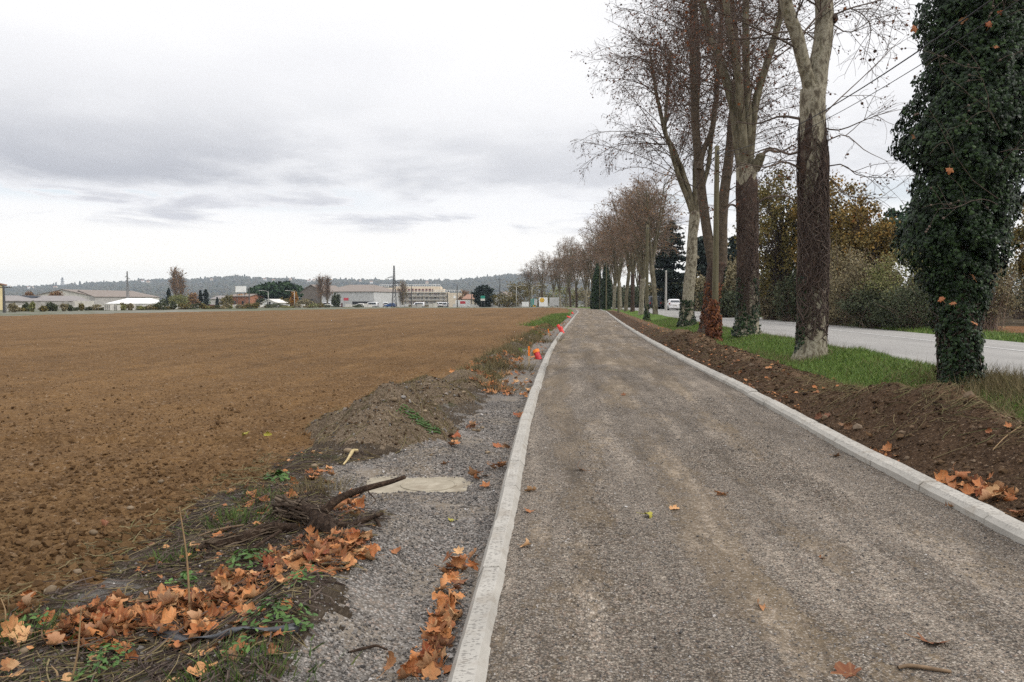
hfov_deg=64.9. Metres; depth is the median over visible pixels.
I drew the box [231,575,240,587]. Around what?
plane leaf
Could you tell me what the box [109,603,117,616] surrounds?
plane leaf
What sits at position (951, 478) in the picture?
plane leaf
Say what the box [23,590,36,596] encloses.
plane leaf
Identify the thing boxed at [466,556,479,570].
plane leaf
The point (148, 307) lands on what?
shrub
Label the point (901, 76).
overhead wire
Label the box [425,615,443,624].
plane leaf
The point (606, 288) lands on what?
utility pole
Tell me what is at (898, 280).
shrub
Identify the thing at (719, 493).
plane leaf
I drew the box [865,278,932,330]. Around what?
shrub
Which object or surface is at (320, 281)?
poplar
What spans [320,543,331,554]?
plane leaf
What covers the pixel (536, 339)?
grass tuft
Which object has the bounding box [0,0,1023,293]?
sky
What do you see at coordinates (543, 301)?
hoarding
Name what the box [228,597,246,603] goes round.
plane leaf
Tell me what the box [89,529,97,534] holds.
stone
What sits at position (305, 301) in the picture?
tree
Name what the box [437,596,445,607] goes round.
plane leaf
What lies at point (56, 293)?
tree
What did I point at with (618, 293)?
utility pole
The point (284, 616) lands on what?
weed
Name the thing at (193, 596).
plane leaf
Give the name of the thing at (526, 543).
plane leaf
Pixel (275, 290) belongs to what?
umbrella pine
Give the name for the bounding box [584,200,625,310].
plane tree
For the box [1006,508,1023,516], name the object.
plane leaf
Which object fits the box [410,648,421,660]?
plane leaf
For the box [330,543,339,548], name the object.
plane leaf
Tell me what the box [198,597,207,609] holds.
plane leaf
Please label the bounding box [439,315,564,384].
dry grass
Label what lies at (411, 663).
plane leaf
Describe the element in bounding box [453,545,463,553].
plane leaf
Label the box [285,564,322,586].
weed
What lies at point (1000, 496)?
plane leaf
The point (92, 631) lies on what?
plane leaf
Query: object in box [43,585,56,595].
stone
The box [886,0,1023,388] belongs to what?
plane tree
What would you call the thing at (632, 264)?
plane tree
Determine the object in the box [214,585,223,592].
plane leaf
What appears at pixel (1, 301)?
house
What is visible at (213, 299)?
house
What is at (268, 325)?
ploughed field
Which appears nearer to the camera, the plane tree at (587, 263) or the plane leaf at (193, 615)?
the plane leaf at (193, 615)
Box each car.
[384,303,395,306]
[667,299,680,309]
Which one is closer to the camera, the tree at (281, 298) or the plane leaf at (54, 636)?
the plane leaf at (54, 636)
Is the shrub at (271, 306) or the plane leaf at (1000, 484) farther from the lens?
the shrub at (271, 306)
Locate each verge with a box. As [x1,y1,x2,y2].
[0,324,554,681]
[519,308,572,352]
[570,307,1021,409]
[678,309,1023,342]
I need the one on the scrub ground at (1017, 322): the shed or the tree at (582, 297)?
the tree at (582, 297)
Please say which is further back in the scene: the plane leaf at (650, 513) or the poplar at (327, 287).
the poplar at (327, 287)
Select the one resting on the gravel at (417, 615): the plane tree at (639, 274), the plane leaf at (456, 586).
the plane leaf at (456, 586)
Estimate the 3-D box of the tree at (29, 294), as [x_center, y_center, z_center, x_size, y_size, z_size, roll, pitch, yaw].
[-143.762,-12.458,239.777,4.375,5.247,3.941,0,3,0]
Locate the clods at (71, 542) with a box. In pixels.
[0,498,193,621]
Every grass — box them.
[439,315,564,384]
[517,313,570,326]
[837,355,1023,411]
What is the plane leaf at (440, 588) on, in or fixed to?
on the gravel at (417, 615)
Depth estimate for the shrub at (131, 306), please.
115.88 m
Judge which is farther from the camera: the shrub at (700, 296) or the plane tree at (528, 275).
the plane tree at (528, 275)
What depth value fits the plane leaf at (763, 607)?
4.13 m
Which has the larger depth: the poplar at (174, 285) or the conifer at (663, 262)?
the poplar at (174, 285)
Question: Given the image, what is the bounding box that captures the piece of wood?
[342,449,357,464]
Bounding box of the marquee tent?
[105,298,161,305]
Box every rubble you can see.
[7,401,477,681]
[311,375,478,446]
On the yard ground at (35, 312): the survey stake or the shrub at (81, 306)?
the shrub at (81, 306)
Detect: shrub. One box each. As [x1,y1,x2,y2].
[7,302,20,311]
[21,302,29,310]
[27,300,35,311]
[38,304,47,311]
[45,301,52,310]
[49,303,58,310]
[59,303,67,310]
[67,304,72,310]
[78,303,84,310]
[89,304,102,309]
[127,303,134,309]
[136,306,145,309]
[144,305,152,309]
[153,302,167,309]
[168,301,177,309]
[178,302,192,308]
[188,303,199,308]
[199,303,207,308]
[235,303,244,308]
[243,302,255,306]
[264,303,278,307]
[292,303,302,307]
[309,303,318,307]
[611,284,650,307]
[644,282,679,304]
[663,278,683,300]
[683,271,705,311]
[694,292,722,312]
[720,287,736,317]
[721,252,763,316]
[759,246,792,319]
[764,260,796,321]
[828,232,886,324]
[829,252,907,326]
[834,276,912,328]
[846,240,931,325]
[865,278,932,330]
[881,268,907,289]
[895,274,914,285]
[982,255,1023,330]
[993,256,1023,318]
[1009,249,1023,321]
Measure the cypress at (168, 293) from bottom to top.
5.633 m
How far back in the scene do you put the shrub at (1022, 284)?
48.55 m
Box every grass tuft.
[0,594,91,655]
[137,541,205,573]
[164,632,294,681]
[170,499,283,535]
[178,615,362,681]
[216,485,298,506]
[260,469,373,499]
[449,365,529,395]
[468,355,564,372]
[482,342,561,357]
[494,331,582,343]
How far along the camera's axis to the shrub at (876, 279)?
42.69 m
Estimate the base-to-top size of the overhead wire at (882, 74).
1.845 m
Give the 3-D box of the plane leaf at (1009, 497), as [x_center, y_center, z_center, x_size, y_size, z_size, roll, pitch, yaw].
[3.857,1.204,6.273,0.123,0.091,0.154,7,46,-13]
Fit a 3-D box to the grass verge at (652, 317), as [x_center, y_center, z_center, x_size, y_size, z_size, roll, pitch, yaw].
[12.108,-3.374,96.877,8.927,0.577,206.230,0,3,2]
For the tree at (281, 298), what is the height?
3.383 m
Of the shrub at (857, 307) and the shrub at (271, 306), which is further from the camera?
the shrub at (271, 306)
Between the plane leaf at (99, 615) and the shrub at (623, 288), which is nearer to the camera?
the plane leaf at (99, 615)
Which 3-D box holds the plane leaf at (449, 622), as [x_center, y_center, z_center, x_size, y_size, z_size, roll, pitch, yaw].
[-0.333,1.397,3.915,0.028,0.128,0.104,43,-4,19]
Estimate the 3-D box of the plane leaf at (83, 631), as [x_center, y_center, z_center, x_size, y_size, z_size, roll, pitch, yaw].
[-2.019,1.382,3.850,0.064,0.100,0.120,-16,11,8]
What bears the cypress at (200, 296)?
on the ground at (579, 305)
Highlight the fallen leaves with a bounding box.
[0,320,998,681]
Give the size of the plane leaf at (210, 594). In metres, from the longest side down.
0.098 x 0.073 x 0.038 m
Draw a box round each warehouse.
[34,289,158,299]
[78,290,145,303]
[321,285,400,306]
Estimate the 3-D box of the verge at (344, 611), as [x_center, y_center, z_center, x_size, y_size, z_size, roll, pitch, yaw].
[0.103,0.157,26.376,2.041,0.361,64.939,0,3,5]
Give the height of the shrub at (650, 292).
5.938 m
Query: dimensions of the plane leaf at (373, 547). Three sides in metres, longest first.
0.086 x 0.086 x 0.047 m
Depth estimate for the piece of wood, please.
8.13 m
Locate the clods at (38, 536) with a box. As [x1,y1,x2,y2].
[0,457,285,614]
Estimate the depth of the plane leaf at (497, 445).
8.82 m
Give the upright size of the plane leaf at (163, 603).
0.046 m
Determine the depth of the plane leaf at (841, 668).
3.43 m
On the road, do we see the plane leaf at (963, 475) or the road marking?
the road marking
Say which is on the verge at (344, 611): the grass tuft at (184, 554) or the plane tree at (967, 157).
the grass tuft at (184, 554)
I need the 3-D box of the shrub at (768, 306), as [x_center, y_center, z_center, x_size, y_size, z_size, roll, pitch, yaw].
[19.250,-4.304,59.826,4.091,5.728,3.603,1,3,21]
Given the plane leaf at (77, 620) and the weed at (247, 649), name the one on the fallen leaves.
the plane leaf at (77, 620)
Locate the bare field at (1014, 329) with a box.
[988,326,1023,332]
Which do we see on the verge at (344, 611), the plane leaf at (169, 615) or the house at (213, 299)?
the plane leaf at (169, 615)
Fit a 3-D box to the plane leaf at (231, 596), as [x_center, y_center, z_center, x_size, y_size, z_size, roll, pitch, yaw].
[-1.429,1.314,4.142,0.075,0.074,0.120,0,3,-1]
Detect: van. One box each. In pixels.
[367,302,378,306]
[413,302,424,306]
[436,302,442,306]
[649,296,661,308]
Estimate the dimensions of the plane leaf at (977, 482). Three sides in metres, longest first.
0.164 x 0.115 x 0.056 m
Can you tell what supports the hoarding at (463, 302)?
on the ground at (579, 305)
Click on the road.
(905, 347)
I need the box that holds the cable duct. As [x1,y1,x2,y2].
[533,349,541,358]
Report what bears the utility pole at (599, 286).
on the grass verge at (652, 317)
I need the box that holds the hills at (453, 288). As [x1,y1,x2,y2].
[161,281,1012,303]
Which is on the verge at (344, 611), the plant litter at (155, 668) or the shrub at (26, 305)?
the plant litter at (155, 668)
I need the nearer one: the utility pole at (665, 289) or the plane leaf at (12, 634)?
the plane leaf at (12, 634)
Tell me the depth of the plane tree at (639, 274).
87.35 m
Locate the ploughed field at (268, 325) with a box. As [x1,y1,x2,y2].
[0,308,568,631]
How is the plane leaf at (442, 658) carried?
on the plane leaf
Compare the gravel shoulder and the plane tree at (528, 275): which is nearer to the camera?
the gravel shoulder
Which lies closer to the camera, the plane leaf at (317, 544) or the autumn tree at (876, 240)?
the plane leaf at (317, 544)
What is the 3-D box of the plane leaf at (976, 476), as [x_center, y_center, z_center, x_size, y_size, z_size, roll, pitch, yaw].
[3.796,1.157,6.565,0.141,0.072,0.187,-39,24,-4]
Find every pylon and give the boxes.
[125,271,129,297]
[388,266,398,306]
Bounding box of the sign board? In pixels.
[235,286,245,303]
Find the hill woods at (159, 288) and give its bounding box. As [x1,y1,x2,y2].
[5,273,617,302]
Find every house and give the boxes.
[0,283,6,309]
[210,296,225,304]
[229,294,264,304]
[261,299,287,305]
[462,294,474,303]
[495,292,518,302]
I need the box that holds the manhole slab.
[363,476,473,493]
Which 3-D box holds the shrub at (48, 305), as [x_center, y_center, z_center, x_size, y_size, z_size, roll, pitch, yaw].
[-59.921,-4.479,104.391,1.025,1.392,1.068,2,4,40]
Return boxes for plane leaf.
[0,614,23,640]
[0,657,18,671]
[0,669,24,676]
[7,625,34,642]
[7,658,20,669]
[10,637,19,647]
[14,607,35,617]
[16,597,33,610]
[22,591,37,611]
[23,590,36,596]
[43,640,58,645]
[46,631,64,647]
[54,621,74,630]
[60,616,70,624]
[68,607,82,616]
[71,609,87,622]
[74,622,90,639]
[81,621,100,637]
[83,601,105,612]
[87,627,98,635]
[89,595,99,605]
[90,604,113,622]
[97,606,112,617]
[100,613,119,624]
[101,519,111,525]
[106,593,120,601]
[106,595,118,607]
[108,597,127,608]
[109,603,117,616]
[111,588,129,598]
[111,605,129,622]
[117,609,139,625]
[140,613,158,626]
[144,612,152,626]
[150,614,165,628]
[151,597,174,610]
[158,588,177,607]
[160,606,178,624]
[161,591,178,610]
[171,588,190,592]
[182,621,206,634]
[184,591,195,601]
[186,590,197,607]
[187,601,201,610]
[187,608,202,626]
[187,661,217,680]
[195,591,205,601]
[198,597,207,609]
[206,591,217,599]
[211,590,236,597]
[213,570,227,583]
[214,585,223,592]
[216,577,231,592]
[225,571,235,579]
[228,586,243,604]
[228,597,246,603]
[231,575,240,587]
[235,568,257,576]
[235,570,244,579]
[262,555,275,567]
[270,628,294,640]
[274,551,288,566]
[278,552,295,565]
[285,551,294,561]
[291,550,304,560]
[293,533,305,538]
[303,552,322,560]
[304,525,314,537]
[309,540,325,549]
[311,545,326,560]
[316,555,334,561]
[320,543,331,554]
[325,537,339,541]
[330,526,335,536]
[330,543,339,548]
[333,502,344,508]
[343,535,361,543]
[346,527,359,535]
[347,532,363,544]
[361,529,371,537]
[364,543,376,556]
[376,651,395,678]
[391,546,400,553]
[397,658,412,675]
[397,658,418,680]
[397,666,414,679]
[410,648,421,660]
[415,651,438,670]
[419,640,438,663]
[421,623,442,634]
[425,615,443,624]
[425,623,440,632]
[428,640,439,651]
[433,584,449,591]
[433,638,452,647]
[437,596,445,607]
[439,621,447,632]
[440,573,457,592]
[440,651,443,664]
[441,617,451,631]
[442,551,452,562]
[443,604,461,619]
[448,588,463,608]
[450,430,460,437]
[450,556,465,568]
[450,583,462,590]
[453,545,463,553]
[456,591,467,597]
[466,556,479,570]
[468,466,479,475]
[468,548,476,559]
[480,481,490,487]
[492,442,505,447]
[518,538,530,546]
[524,486,535,490]
[636,511,652,517]
[669,504,678,509]
[714,490,727,495]
[757,598,772,610]
[814,412,822,419]
[830,661,861,679]
[843,422,852,429]
[879,450,891,457]
[881,441,891,450]
[905,633,949,643]
[934,470,950,482]
[937,475,957,481]
[945,478,963,488]
[952,469,970,479]
[959,483,974,494]
[966,473,985,487]
[969,483,987,496]
[971,486,983,496]
[972,476,985,486]
[978,489,995,501]
[986,484,1004,496]
[987,480,1003,488]
[996,486,1007,497]
[1003,485,1017,500]
[1004,486,1016,494]
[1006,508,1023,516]
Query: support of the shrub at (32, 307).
on the yard ground at (35, 312)
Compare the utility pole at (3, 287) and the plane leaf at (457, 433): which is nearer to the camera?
the plane leaf at (457, 433)
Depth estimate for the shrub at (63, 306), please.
102.86 m
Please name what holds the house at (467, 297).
on the ground at (579, 305)
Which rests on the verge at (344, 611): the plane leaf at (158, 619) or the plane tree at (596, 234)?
the plane leaf at (158, 619)
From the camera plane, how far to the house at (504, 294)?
270.78 m
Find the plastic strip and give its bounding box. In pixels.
[156,621,303,642]
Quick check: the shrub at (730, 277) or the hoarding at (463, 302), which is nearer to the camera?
the shrub at (730, 277)
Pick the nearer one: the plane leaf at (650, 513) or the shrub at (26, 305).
the plane leaf at (650, 513)
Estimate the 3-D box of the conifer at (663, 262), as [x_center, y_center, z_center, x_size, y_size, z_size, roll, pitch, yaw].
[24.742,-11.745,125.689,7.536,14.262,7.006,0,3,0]
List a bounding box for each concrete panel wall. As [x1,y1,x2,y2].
[28,301,74,308]
[73,301,93,305]
[453,304,521,306]
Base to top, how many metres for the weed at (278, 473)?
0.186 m
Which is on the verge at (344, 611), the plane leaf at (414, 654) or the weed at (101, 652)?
the weed at (101, 652)
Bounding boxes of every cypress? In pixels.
[165,288,171,305]
[198,290,202,304]
[202,289,210,305]
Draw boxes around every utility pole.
[0,285,11,312]
[599,264,599,309]
[605,263,606,309]
[617,267,618,312]
[642,225,650,320]
[665,270,666,309]
[705,146,722,340]
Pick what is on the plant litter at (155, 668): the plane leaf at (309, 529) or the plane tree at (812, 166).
the plane leaf at (309, 529)
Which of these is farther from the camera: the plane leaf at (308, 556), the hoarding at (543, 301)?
the hoarding at (543, 301)
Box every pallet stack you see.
[104,304,113,309]
[113,305,120,309]
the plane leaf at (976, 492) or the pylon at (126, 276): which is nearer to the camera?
the plane leaf at (976, 492)
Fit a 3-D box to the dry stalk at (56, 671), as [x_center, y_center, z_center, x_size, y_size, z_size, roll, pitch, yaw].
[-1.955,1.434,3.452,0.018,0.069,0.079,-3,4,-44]
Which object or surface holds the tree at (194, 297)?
on the ground at (579, 305)
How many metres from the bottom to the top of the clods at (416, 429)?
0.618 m
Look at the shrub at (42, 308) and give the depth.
99.55 m
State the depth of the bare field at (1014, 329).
38.43 m
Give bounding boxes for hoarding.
[455,300,469,305]
[522,302,528,306]
[531,299,536,306]
[539,297,547,306]
[549,297,558,306]
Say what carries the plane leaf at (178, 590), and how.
on the plane leaf
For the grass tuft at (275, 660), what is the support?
on the verge at (344, 611)
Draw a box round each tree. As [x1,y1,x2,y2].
[22,290,34,295]
[48,289,64,295]
[155,298,166,304]
[167,293,191,305]
[185,291,200,303]
[219,295,233,304]
[255,297,266,304]
[279,297,290,304]
[289,290,298,305]
[295,298,315,305]
[331,293,340,306]
[456,289,470,299]
[490,290,519,306]
[505,278,534,303]
[516,260,539,306]
[517,281,558,306]
[529,251,551,296]
[538,252,566,306]
[540,253,571,306]
[543,285,581,306]
[548,237,582,306]
[552,236,581,306]
[558,235,592,307]
[560,271,582,306]
[566,247,601,307]
[568,286,590,306]
[569,0,839,327]
[571,228,609,292]
[574,216,610,272]
[579,262,594,297]
[581,0,839,333]
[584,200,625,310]
[585,0,897,337]
[588,215,626,272]
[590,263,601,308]
[591,226,637,309]
[596,197,643,310]
[597,174,685,314]
[597,178,667,311]
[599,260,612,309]
[601,257,626,290]
[604,178,677,294]
[611,161,699,314]
[612,299,630,307]
[629,256,649,305]
[634,0,920,360]
[728,157,838,318]
[783,166,877,292]
[830,193,900,277]
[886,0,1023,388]
[1005,198,1023,283]
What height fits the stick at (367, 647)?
0.057 m
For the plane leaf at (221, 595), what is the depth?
4.21 m
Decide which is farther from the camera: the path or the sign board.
the sign board
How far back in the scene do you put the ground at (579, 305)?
579.95 m
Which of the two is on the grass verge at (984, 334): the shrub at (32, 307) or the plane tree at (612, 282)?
the plane tree at (612, 282)
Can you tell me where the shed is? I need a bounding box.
[5,295,90,304]
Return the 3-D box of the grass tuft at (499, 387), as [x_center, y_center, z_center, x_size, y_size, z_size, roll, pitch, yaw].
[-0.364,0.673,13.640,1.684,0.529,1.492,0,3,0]
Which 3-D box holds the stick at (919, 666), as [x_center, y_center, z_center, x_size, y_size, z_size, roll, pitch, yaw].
[1.758,1.396,3.442,0.216,0.019,0.039,1,3,11]
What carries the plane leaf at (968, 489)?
on the earth bank
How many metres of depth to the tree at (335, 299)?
254.21 m
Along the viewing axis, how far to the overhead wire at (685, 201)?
36.67 m
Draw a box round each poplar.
[167,266,184,296]
[171,269,189,295]
[313,274,328,303]
[321,276,333,303]
[396,279,409,304]
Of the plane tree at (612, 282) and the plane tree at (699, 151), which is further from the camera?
the plane tree at (612, 282)
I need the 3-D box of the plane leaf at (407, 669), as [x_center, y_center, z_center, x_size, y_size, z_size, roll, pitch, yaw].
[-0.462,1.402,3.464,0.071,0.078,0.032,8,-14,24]
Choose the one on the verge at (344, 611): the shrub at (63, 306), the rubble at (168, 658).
the rubble at (168, 658)
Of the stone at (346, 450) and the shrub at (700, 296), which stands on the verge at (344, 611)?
the stone at (346, 450)
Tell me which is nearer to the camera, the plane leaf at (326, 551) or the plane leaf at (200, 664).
the plane leaf at (200, 664)
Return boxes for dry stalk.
[0,598,6,621]
[51,665,58,680]
[70,607,81,680]
[179,507,190,610]
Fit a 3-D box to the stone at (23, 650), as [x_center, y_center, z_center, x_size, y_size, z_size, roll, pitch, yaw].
[-2.247,1.426,3.708,0.040,0.029,0.044,2,10,43]
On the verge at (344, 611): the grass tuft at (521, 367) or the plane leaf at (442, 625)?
the grass tuft at (521, 367)
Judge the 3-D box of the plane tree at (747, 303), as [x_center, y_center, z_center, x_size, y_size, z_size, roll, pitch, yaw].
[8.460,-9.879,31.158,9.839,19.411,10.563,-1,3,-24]
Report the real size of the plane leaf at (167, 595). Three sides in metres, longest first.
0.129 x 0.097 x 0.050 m
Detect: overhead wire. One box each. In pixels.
[648,157,714,228]
[718,0,991,152]
[726,0,1019,155]
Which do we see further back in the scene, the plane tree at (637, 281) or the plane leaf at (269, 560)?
the plane tree at (637, 281)
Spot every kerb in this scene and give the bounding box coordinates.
[447,310,578,681]
[600,309,1023,544]
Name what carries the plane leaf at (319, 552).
on the plane leaf at (308, 556)
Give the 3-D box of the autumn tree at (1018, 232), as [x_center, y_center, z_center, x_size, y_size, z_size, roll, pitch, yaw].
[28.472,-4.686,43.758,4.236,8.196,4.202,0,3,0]
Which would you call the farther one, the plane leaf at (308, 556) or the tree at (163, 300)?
the tree at (163, 300)
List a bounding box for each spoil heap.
[305,383,460,449]
[406,369,493,404]
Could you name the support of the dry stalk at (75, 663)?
on the verge at (344, 611)
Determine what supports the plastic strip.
on the verge at (344, 611)
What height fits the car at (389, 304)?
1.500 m
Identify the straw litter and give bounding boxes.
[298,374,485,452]
[645,327,983,440]
[775,373,1023,478]
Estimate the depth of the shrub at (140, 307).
120.46 m
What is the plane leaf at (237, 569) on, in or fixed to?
on the fallen leaves
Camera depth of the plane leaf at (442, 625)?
3.94 m
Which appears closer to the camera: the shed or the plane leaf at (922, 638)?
the plane leaf at (922, 638)
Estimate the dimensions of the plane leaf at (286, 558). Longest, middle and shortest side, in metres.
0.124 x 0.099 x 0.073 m
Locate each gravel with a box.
[8,383,531,681]
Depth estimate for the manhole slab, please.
7.24 m
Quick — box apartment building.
[380,284,463,306]
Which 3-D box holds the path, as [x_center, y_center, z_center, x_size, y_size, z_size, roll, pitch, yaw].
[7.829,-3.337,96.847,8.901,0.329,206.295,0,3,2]
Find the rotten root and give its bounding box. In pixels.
[191,475,405,556]
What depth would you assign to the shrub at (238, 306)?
138.21 m
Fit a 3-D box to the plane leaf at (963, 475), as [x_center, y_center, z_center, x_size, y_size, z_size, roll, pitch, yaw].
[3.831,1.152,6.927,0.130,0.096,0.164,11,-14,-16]
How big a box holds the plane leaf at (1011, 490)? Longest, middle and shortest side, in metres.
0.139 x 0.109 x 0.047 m
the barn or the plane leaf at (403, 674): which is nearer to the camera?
the plane leaf at (403, 674)
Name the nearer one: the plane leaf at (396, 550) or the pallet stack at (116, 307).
the plane leaf at (396, 550)
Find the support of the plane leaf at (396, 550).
on the gravel shoulder
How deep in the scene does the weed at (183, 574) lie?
4.52 m
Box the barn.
[300,285,336,303]
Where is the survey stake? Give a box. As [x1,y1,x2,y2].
[528,346,529,364]
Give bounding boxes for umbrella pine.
[247,281,303,298]
[870,201,925,261]
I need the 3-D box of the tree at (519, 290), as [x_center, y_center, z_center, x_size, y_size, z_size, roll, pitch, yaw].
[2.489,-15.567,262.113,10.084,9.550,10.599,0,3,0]
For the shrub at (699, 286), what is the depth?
98.93 m
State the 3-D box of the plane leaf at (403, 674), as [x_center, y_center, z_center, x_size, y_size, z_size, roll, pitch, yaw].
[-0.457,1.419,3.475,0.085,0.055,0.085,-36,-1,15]
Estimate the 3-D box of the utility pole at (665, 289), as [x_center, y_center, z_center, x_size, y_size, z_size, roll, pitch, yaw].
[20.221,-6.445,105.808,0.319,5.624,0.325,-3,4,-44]
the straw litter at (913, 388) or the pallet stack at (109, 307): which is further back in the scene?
the pallet stack at (109, 307)
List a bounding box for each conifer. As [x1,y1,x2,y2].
[471,285,494,306]
[649,221,686,308]
[679,236,706,307]
[727,235,736,288]
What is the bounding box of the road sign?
[481,296,484,306]
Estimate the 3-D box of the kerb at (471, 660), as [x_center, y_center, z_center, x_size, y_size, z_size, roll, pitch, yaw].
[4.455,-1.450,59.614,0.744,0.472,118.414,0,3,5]
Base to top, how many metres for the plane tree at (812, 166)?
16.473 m
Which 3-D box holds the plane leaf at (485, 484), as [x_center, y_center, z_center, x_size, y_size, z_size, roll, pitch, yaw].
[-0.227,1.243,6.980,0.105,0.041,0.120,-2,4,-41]
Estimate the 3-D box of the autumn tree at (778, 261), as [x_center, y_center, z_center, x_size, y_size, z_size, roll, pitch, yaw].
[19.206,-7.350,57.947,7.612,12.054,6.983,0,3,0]
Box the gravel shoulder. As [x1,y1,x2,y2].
[249,309,576,681]
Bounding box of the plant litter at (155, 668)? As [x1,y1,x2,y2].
[0,443,396,681]
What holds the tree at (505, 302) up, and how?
on the ground at (579, 305)
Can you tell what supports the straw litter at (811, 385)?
on the earth bank
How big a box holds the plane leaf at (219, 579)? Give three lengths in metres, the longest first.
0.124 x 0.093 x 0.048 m
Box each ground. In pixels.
[0,307,551,315]
[210,304,1021,316]
[650,307,1023,335]
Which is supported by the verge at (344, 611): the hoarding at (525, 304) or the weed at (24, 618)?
the weed at (24, 618)
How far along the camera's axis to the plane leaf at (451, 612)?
4.09 m
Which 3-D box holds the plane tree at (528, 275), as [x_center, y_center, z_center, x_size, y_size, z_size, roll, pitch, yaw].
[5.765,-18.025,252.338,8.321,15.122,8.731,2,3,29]
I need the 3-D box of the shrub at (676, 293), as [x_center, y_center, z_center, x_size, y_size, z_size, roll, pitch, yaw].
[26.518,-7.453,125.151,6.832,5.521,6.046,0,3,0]
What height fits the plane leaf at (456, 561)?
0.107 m
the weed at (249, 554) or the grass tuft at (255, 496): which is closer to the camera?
the weed at (249, 554)
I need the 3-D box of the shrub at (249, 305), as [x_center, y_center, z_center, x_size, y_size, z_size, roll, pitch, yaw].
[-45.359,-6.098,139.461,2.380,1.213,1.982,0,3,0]
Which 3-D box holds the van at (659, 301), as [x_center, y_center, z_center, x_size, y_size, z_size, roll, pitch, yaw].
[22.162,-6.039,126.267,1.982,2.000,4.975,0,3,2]
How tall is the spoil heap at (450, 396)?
0.387 m
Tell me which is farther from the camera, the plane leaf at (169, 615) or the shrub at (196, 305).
the shrub at (196, 305)
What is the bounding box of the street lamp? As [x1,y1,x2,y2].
[507,285,525,306]
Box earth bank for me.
[605,310,1023,521]
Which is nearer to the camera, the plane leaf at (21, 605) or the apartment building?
the plane leaf at (21, 605)
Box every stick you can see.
[150,665,230,676]
[198,524,243,536]
[348,644,387,652]
[897,663,951,672]
[992,426,1020,449]
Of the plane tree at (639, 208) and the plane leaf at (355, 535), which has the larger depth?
the plane tree at (639, 208)
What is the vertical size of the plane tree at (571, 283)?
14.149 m
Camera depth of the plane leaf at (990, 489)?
6.33 m
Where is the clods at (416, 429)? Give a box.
[307,375,481,444]
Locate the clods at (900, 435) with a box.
[659,330,1023,520]
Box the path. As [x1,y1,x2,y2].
[486,307,1023,681]
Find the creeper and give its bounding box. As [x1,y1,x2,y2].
[396,404,440,433]
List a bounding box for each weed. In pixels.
[6,607,48,627]
[72,657,126,681]
[83,638,137,665]
[178,570,198,586]
[218,624,266,657]
[221,547,272,569]
[240,594,317,635]
[263,470,292,482]
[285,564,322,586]
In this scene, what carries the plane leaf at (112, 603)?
on the plane leaf
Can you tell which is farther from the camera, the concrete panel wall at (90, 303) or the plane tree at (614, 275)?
the concrete panel wall at (90, 303)
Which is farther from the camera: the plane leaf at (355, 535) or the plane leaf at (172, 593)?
the plane leaf at (355, 535)
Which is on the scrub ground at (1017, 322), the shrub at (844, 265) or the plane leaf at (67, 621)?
the shrub at (844, 265)
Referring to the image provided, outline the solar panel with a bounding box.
[15,295,39,297]
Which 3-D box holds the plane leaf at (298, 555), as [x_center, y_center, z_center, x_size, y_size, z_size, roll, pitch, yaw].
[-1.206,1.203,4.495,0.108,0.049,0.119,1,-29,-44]
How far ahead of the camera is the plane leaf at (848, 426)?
9.38 m
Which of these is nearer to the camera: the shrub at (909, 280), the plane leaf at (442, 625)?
the plane leaf at (442, 625)
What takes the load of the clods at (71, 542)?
on the ploughed field at (268, 325)
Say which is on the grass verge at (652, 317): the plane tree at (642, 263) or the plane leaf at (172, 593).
the plane tree at (642, 263)
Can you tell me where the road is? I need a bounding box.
[616,308,1023,375]
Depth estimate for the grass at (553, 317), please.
55.42 m
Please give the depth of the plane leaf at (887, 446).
8.19 m
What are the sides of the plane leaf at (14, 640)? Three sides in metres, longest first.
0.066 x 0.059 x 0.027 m
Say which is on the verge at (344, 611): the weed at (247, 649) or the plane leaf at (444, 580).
the weed at (247, 649)
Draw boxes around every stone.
[18,647,28,653]
[27,628,35,638]
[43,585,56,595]
[73,569,81,573]
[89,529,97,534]
[343,448,351,452]
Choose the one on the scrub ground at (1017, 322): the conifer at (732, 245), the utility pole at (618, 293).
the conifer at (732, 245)
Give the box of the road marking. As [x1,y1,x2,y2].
[660,309,1021,350]
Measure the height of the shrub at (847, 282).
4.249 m
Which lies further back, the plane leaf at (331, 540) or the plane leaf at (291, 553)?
the plane leaf at (331, 540)
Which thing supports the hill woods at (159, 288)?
on the hills at (453, 288)

